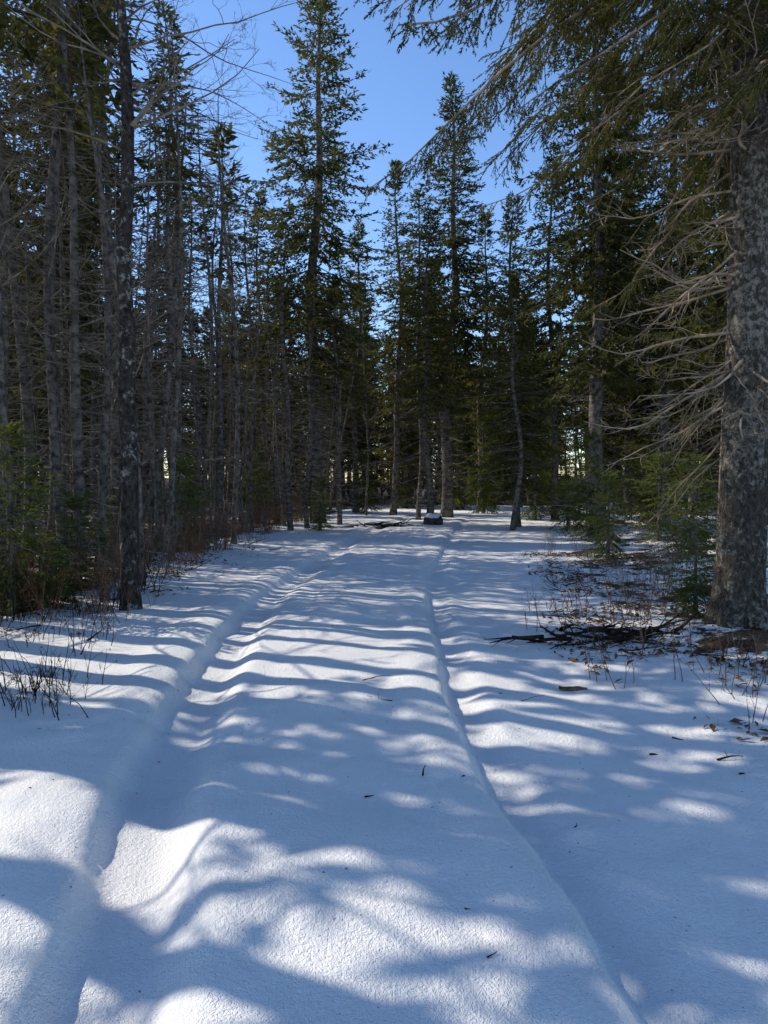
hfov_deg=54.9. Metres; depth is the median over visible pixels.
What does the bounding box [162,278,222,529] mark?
bare sapling
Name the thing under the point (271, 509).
shrub
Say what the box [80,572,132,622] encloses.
bare shrub
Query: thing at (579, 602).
bare shrub
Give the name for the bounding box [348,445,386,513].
young spruce
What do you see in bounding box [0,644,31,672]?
bare shrub
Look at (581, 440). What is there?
bare sapling
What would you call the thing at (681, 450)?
bare sapling
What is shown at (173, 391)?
bare sapling
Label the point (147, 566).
brush
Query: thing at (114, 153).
spruce snag
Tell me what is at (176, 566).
brown shrub
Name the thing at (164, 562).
shrub
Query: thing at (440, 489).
understory brush
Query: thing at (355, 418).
spruce tree
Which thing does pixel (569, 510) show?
young spruce
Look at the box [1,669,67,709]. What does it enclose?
bare shrub
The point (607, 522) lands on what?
young spruce
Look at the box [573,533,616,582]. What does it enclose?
shrub
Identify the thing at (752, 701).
bare shrub
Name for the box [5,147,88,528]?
bare sapling
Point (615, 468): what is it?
bare sapling
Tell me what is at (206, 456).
bare tree
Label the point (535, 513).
young spruce
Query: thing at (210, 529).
shrub
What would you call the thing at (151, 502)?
spruce tree
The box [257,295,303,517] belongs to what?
bare sapling
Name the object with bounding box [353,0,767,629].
spruce tree
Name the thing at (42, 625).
bare shrub
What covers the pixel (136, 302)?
bare sapling
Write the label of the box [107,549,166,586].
shrub
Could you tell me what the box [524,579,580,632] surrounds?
bare shrub
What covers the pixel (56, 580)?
brush
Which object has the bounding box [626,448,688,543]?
young spruce
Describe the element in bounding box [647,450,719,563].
young spruce
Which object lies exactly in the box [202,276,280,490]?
bare sapling
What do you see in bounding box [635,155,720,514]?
spruce tree
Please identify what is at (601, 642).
bare shrub
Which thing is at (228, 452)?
bare sapling
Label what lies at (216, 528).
shrub
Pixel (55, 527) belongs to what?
shrub
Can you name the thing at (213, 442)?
bare tree
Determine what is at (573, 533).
shrub
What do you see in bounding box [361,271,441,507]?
spruce tree
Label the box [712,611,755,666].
bare shrub
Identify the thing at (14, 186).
spruce tree
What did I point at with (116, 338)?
bare sapling
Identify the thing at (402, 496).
young spruce
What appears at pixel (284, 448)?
bare sapling
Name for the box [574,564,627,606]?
bare shrub
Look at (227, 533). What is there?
shrub
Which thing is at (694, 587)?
young spruce
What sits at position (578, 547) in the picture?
shrub
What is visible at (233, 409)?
bare sapling
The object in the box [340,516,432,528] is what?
brush pile
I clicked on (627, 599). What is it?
shrub
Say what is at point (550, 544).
shrub
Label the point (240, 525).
brown shrub
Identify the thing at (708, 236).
spruce tree
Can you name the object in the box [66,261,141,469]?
bare sapling
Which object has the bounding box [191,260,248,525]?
bare sapling
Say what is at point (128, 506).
maple tree
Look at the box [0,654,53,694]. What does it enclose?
bare shrub
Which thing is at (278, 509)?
shrub
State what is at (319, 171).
spruce tree
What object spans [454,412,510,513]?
young spruce
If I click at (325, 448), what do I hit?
bare sapling
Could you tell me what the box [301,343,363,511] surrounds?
bare sapling
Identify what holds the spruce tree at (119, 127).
on the snow ground
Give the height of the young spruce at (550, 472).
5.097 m
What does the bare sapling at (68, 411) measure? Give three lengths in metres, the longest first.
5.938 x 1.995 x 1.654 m
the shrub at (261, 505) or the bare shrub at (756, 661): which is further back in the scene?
the shrub at (261, 505)
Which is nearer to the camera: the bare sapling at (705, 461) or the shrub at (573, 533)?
the shrub at (573, 533)
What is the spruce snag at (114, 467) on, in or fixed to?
on the snow ground
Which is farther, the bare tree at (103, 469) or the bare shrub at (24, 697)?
the bare tree at (103, 469)
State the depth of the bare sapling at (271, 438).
35.16 m
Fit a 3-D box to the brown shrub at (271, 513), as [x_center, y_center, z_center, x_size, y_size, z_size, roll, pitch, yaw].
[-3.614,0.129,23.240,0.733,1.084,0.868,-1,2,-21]
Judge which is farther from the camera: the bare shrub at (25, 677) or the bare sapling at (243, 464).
the bare sapling at (243, 464)
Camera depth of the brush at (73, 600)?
8.84 m
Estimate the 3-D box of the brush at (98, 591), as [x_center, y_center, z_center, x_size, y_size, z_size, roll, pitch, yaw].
[-3.549,0.911,9.112,0.782,0.722,0.730,0,2,6]
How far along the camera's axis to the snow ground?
3.79 m
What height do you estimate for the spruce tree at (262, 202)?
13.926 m
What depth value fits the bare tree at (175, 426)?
14.70 m
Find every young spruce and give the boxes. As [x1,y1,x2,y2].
[0,416,80,618]
[0,532,98,608]
[32,489,119,590]
[89,494,147,559]
[147,455,217,553]
[231,447,277,522]
[305,476,339,530]
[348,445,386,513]
[387,413,425,508]
[434,402,485,509]
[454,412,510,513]
[520,457,555,520]
[530,419,579,515]
[540,467,588,530]
[555,421,630,540]
[576,466,635,561]
[612,411,683,523]
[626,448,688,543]
[646,516,717,619]
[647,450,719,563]
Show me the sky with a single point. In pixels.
(402, 90)
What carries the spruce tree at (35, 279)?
on the snow ground
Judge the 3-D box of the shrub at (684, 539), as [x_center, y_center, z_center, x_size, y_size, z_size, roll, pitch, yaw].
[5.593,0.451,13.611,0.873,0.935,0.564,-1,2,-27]
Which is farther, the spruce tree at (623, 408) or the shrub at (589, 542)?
the spruce tree at (623, 408)
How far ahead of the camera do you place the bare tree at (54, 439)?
12.42 m
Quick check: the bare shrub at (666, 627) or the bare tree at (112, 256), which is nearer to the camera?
the bare shrub at (666, 627)
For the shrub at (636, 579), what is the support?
on the snow ground
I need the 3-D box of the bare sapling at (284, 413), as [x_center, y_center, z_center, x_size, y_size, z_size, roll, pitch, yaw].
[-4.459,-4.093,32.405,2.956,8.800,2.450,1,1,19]
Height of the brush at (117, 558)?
1.176 m
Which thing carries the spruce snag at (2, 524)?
on the snow ground
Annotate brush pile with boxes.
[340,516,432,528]
[483,605,765,649]
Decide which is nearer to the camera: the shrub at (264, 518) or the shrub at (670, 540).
the shrub at (670, 540)
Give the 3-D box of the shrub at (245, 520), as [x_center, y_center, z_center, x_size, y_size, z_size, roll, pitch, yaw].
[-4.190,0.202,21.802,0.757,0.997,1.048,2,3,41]
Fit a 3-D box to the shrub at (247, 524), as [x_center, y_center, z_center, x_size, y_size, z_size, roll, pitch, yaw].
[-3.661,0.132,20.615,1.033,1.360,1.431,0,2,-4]
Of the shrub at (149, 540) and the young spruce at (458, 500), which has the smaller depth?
the shrub at (149, 540)
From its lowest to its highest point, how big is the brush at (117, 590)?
0.703 m
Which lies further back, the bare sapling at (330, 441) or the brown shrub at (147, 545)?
the bare sapling at (330, 441)
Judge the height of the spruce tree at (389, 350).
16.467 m
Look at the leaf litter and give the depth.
8.84 m
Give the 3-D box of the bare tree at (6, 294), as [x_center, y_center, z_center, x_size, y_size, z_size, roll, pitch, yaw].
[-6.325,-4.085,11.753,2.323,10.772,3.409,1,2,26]
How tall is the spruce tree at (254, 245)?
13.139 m
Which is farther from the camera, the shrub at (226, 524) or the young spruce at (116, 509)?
the shrub at (226, 524)
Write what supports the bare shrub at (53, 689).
on the snow ground
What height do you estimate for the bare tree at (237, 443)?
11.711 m
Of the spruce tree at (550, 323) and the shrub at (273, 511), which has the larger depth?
the spruce tree at (550, 323)
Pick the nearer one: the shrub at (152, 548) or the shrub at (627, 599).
the shrub at (627, 599)
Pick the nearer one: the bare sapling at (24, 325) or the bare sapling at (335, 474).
the bare sapling at (24, 325)
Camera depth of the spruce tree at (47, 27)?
12.84 m
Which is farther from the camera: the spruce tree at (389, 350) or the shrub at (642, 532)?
the spruce tree at (389, 350)
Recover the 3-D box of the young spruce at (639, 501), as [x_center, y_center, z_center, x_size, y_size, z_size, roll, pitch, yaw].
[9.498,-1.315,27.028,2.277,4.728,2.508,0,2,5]
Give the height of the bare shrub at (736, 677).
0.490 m
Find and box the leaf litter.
[0,546,767,740]
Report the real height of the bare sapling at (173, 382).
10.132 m
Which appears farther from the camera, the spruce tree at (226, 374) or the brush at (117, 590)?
the spruce tree at (226, 374)
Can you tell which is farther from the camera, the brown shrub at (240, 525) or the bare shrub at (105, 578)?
the brown shrub at (240, 525)
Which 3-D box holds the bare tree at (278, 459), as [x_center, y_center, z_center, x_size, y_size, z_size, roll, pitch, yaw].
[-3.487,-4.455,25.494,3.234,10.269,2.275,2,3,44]
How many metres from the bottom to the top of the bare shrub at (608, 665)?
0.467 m
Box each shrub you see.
[0,508,61,609]
[0,516,57,610]
[0,634,73,705]
[0,638,102,691]
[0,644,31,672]
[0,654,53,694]
[0,662,54,717]
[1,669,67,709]
[2,605,69,647]
[4,649,116,700]
[7,671,97,713]
[8,634,71,690]
[9,546,84,621]
[10,649,88,720]
[16,513,68,560]
[16,607,54,643]
[24,496,87,565]
[57,527,143,613]
[57,597,119,656]
[63,570,111,630]
[72,600,125,638]
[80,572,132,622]
[92,515,152,579]
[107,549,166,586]
[108,523,179,571]
[109,516,165,575]
[143,490,206,562]
[143,506,184,578]
[143,574,162,596]
[144,519,161,564]
[152,538,186,571]
[153,506,190,553]
[154,536,193,571]
[160,500,205,547]
[163,532,198,569]
[174,512,209,560]
[175,501,241,550]
[175,512,210,556]
[176,490,234,552]
[176,517,215,566]
[180,497,240,549]
[190,495,252,549]
[194,498,233,550]
[201,505,245,539]
[205,506,236,550]
[208,512,236,549]
[228,506,253,539]
[229,504,256,534]
[232,482,285,525]
[238,495,268,539]
[238,506,272,534]
[247,506,283,532]
[248,500,268,532]
[250,497,276,533]
[252,492,303,529]
[255,507,279,533]
[257,496,283,530]
[260,503,279,532]
[268,493,286,525]
[291,492,308,520]
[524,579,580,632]
[527,585,579,611]
[537,518,564,555]
[551,509,576,539]
[553,608,606,650]
[556,581,609,621]
[567,519,580,543]
[571,537,592,558]
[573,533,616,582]
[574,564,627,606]
[580,525,616,556]
[583,620,628,658]
[583,636,640,688]
[602,556,664,620]
[602,581,651,626]
[607,532,675,598]
[616,567,645,588]
[617,582,691,641]
[630,503,642,524]
[630,520,693,583]
[631,497,650,521]
[631,521,655,543]
[631,590,703,654]
[640,542,683,585]
[644,527,700,597]
[656,521,692,557]
[666,514,700,560]
[669,613,732,684]
[680,644,766,704]
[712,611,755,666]
[720,629,767,693]
[739,674,767,728]
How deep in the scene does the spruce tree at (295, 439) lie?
37.64 m
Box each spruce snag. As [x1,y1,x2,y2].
[0,0,72,372]
[0,0,120,566]
[0,0,140,574]
[0,0,144,571]
[0,125,24,142]
[8,0,206,543]
[59,1,157,536]
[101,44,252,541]
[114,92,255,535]
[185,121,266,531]
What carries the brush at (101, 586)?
on the snow ground
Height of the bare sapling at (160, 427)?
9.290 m
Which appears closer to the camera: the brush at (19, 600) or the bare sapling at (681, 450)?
the brush at (19, 600)
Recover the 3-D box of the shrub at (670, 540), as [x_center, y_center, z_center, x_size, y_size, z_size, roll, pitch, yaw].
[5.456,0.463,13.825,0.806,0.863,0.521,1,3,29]
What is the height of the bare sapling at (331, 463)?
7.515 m
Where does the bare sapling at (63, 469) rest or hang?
on the snow ground
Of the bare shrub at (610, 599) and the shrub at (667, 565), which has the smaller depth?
the bare shrub at (610, 599)
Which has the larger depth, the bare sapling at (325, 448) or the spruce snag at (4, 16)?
the bare sapling at (325, 448)
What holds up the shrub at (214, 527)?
on the snow ground
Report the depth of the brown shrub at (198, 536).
15.80 m
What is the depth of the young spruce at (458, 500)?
39.76 m
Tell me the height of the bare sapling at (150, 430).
10.198 m
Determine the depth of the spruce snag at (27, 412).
13.56 m
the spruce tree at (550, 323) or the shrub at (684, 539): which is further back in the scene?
the spruce tree at (550, 323)
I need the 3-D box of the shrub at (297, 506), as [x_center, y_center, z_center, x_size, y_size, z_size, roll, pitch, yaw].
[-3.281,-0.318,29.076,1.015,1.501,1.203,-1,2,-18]
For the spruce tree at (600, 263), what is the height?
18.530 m
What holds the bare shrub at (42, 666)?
on the snow ground
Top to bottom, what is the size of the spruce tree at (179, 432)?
12.238 m
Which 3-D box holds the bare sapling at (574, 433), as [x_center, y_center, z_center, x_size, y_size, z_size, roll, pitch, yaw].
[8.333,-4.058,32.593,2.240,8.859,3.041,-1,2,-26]
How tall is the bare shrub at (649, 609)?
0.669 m
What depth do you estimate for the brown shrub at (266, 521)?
22.49 m
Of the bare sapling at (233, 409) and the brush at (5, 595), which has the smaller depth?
the brush at (5, 595)
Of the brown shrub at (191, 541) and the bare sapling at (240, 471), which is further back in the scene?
the bare sapling at (240, 471)
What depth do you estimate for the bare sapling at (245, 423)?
28.16 m
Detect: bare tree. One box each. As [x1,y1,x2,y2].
[0,0,80,416]
[0,0,204,572]
[0,25,109,593]
[2,0,198,571]
[26,0,194,585]
[97,118,214,526]
[98,13,278,560]
[137,91,263,523]
[183,73,300,543]
[187,319,240,504]
[215,245,284,529]
[240,230,327,525]
[351,292,393,514]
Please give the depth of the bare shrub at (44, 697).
5.18 m
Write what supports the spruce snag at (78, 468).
on the snow ground
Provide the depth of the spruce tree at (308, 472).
24.90 m
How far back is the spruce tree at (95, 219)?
19.47 m
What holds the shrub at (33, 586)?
on the snow ground
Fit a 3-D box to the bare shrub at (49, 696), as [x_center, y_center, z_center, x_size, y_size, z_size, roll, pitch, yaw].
[-2.253,1.229,5.055,0.532,0.565,0.456,-1,2,-18]
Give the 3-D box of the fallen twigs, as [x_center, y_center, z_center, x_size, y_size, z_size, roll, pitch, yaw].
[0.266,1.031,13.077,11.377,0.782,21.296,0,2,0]
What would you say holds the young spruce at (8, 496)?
on the snow ground
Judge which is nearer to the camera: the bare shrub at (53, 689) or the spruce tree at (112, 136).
the bare shrub at (53, 689)
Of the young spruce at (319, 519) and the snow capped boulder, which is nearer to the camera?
the young spruce at (319, 519)
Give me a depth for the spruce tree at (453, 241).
31.33 m
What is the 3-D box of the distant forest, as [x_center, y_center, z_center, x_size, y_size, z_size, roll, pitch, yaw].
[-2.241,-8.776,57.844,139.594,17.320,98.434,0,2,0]
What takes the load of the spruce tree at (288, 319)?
on the snow ground
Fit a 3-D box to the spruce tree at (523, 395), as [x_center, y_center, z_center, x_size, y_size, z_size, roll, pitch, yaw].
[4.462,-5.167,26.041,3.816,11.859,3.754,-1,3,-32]
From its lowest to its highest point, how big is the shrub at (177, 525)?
1.520 m
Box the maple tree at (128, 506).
[0,0,311,610]
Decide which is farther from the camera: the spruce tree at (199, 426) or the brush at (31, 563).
the spruce tree at (199, 426)
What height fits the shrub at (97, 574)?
1.162 m
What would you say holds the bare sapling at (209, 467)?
on the snow ground
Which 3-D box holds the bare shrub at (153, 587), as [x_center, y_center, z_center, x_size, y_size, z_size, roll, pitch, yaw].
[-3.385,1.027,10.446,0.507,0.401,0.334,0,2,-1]
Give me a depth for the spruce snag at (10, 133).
8.40 m
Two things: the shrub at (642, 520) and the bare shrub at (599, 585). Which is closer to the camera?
the bare shrub at (599, 585)
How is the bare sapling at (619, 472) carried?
on the snow ground
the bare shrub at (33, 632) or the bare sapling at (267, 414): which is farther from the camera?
the bare sapling at (267, 414)
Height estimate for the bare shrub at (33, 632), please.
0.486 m
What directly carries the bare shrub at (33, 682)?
on the snow ground
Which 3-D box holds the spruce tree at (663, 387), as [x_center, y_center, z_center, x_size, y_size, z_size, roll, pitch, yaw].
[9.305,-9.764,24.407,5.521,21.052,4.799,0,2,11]
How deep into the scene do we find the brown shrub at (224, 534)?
17.67 m
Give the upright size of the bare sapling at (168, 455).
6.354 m
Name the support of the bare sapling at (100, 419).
on the snow ground
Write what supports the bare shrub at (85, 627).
on the snow ground
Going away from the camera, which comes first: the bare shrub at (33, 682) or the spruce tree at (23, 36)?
the bare shrub at (33, 682)
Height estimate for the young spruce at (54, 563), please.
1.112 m
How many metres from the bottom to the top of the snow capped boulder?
0.667 m
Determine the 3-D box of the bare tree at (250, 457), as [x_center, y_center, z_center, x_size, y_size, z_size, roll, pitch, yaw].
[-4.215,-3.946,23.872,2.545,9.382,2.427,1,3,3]
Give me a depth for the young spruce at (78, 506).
10.99 m
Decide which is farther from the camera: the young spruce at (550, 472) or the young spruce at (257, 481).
the young spruce at (550, 472)
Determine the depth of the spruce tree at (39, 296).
25.64 m
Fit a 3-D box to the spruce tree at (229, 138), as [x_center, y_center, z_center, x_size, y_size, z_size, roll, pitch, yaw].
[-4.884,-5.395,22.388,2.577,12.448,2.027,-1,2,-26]
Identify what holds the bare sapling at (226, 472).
on the snow ground
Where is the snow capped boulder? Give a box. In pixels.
[423,513,442,524]
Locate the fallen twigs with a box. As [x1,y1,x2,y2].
[1,529,759,957]
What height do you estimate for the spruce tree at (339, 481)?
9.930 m
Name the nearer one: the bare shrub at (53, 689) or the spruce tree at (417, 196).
the bare shrub at (53, 689)
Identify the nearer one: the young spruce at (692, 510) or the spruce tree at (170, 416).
the young spruce at (692, 510)
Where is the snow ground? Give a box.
[0,479,767,1023]
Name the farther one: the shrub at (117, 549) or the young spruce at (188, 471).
the young spruce at (188, 471)
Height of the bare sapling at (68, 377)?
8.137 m
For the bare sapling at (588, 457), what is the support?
on the snow ground
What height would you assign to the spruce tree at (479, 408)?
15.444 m
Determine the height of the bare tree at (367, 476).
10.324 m
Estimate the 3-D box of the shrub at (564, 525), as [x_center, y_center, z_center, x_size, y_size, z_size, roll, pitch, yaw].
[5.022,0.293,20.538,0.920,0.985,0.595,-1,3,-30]
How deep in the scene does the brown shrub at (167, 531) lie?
15.80 m
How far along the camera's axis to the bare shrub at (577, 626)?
7.49 m
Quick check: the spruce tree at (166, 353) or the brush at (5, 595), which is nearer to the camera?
the brush at (5, 595)
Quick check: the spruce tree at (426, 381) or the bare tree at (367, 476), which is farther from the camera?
the bare tree at (367, 476)
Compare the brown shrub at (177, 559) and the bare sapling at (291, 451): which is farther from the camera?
the bare sapling at (291, 451)
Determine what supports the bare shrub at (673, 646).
on the snow ground
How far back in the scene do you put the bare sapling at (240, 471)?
32.40 m
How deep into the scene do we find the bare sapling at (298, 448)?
33.34 m
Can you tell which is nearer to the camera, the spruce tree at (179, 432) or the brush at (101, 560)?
the brush at (101, 560)
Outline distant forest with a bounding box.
[0,30,767,524]
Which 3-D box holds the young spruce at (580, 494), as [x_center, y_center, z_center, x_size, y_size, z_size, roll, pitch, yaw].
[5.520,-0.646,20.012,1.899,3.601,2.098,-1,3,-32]
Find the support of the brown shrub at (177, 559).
on the snow ground
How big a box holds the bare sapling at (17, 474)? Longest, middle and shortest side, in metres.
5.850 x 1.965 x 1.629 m
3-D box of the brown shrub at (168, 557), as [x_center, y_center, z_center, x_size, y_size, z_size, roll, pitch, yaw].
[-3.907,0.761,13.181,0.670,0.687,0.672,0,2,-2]
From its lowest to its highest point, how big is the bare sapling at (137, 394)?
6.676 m
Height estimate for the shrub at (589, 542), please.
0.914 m
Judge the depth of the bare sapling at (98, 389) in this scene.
17.99 m
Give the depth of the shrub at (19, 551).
9.14 m
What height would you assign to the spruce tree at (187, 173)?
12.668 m
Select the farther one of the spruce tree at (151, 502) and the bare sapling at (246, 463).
the bare sapling at (246, 463)
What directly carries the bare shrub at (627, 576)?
on the snow ground
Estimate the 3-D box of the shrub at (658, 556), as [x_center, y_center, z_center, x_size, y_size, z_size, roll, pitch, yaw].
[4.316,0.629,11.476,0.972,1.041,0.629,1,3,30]
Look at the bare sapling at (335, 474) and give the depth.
34.15 m
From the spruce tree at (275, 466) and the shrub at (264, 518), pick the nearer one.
the shrub at (264, 518)
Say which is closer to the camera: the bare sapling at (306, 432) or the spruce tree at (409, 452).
the bare sapling at (306, 432)
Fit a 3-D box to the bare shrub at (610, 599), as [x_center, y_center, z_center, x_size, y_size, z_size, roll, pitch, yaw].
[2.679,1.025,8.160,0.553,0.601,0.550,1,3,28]
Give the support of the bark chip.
on the snow ground
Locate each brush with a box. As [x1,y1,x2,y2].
[0,535,69,622]
[0,565,35,629]
[2,543,53,602]
[15,386,719,509]
[21,552,86,605]
[27,542,106,606]
[44,572,104,616]
[60,520,154,598]
[67,562,131,613]
[83,519,155,600]
[83,557,119,609]
[83,566,117,601]
[92,553,143,605]
[139,522,185,592]
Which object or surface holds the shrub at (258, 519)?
on the snow ground
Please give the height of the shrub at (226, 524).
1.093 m
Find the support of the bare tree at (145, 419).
on the snow ground
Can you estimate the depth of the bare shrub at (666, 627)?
6.80 m
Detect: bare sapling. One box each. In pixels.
[1,192,69,503]
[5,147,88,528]
[9,157,159,556]
[9,291,48,506]
[16,168,171,507]
[25,140,119,557]
[36,270,114,536]
[44,273,139,532]
[58,86,208,550]
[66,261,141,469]
[80,287,119,540]
[83,225,181,562]
[86,196,166,442]
[133,243,189,477]
[137,269,204,523]
[141,288,205,485]
[155,288,205,466]
[156,373,187,489]
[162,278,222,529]
[164,262,244,540]
[169,266,256,491]
[182,292,225,523]
[183,347,225,507]
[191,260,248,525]
[201,298,266,522]
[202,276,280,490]
[202,347,248,499]
[214,334,278,530]
[223,289,270,521]
[224,351,281,520]
[229,261,299,484]
[239,308,303,475]
[240,274,306,507]
[241,266,308,516]
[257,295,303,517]
[259,345,305,492]
[259,360,305,488]
[263,333,307,494]
[268,352,304,505]
[272,374,303,517]
[278,345,304,508]
[285,310,349,483]
[291,329,346,449]
[294,311,373,467]
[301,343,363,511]
[323,305,376,514]
[324,309,362,489]
[331,415,351,508]
[561,317,612,493]
[561,366,603,498]
[578,397,604,512]
[603,418,621,509]
[610,402,644,506]
[617,397,649,508]
[671,397,700,510]
[697,378,718,514]
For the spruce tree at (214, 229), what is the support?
on the snow ground
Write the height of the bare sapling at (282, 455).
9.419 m
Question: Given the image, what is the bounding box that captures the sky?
[0,0,727,481]
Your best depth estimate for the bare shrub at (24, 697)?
5.21 m
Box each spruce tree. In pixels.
[0,0,112,539]
[0,0,145,532]
[0,0,174,571]
[0,1,66,402]
[0,33,49,525]
[0,74,47,493]
[16,35,154,540]
[27,57,162,526]
[86,90,215,535]
[88,120,153,483]
[95,0,238,547]
[131,147,224,504]
[133,195,248,526]
[173,169,272,526]
[198,182,261,515]
[211,184,299,506]
[223,0,413,522]
[225,189,307,516]
[226,248,329,524]
[234,209,344,530]
[234,276,309,511]
[259,272,355,527]
[294,253,380,524]
[322,218,404,512]
[351,158,440,514]
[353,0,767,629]
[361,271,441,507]
[375,184,466,519]
[376,207,472,513]
[395,70,522,517]
[440,212,536,511]
[464,190,569,526]
[465,268,569,530]
[495,0,708,540]
[515,141,591,519]
[568,65,670,512]
[579,0,726,523]
[628,1,733,540]
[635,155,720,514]
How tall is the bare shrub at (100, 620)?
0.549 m
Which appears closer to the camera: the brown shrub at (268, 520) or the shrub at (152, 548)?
the shrub at (152, 548)
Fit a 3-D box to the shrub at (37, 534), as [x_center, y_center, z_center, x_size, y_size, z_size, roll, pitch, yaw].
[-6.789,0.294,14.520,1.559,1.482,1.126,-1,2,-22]
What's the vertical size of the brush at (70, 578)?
0.934 m
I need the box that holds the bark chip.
[559,686,586,690]
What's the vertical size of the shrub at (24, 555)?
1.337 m
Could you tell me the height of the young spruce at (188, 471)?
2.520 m
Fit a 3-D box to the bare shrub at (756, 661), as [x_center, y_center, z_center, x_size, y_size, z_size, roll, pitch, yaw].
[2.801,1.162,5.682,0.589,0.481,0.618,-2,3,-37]
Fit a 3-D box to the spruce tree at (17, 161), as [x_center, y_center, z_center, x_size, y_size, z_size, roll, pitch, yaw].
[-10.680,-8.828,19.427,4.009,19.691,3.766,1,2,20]
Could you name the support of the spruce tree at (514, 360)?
on the snow ground
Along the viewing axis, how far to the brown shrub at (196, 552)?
14.06 m
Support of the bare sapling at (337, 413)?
on the snow ground
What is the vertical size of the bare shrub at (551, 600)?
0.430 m
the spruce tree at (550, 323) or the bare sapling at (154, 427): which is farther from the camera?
the spruce tree at (550, 323)
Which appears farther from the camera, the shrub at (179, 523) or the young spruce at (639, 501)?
the young spruce at (639, 501)
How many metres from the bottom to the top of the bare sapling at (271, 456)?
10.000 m
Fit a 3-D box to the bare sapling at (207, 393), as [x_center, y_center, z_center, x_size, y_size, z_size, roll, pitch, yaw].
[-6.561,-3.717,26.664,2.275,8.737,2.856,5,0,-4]
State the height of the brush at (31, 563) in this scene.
0.924 m
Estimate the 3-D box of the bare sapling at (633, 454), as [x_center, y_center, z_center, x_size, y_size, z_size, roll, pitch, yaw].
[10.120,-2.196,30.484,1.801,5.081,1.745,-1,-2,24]
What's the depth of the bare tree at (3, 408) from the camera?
10.19 m
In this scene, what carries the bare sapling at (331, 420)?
on the snow ground
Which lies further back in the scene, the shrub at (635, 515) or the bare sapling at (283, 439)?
the bare sapling at (283, 439)
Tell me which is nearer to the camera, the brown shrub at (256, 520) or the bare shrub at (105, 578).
the bare shrub at (105, 578)
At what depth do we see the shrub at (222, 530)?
17.31 m
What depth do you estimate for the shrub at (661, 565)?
11.43 m
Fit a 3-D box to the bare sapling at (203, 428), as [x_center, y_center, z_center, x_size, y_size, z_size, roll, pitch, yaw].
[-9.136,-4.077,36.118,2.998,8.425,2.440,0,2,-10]
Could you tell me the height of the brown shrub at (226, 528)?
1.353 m
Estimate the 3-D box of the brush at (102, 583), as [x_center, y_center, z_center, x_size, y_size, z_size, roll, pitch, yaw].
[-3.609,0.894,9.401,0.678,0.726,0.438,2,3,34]
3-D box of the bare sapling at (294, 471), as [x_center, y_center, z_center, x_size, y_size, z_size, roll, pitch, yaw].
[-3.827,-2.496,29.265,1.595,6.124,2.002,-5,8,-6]
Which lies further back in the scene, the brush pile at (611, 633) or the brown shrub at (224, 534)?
the brown shrub at (224, 534)
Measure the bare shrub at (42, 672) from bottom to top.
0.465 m

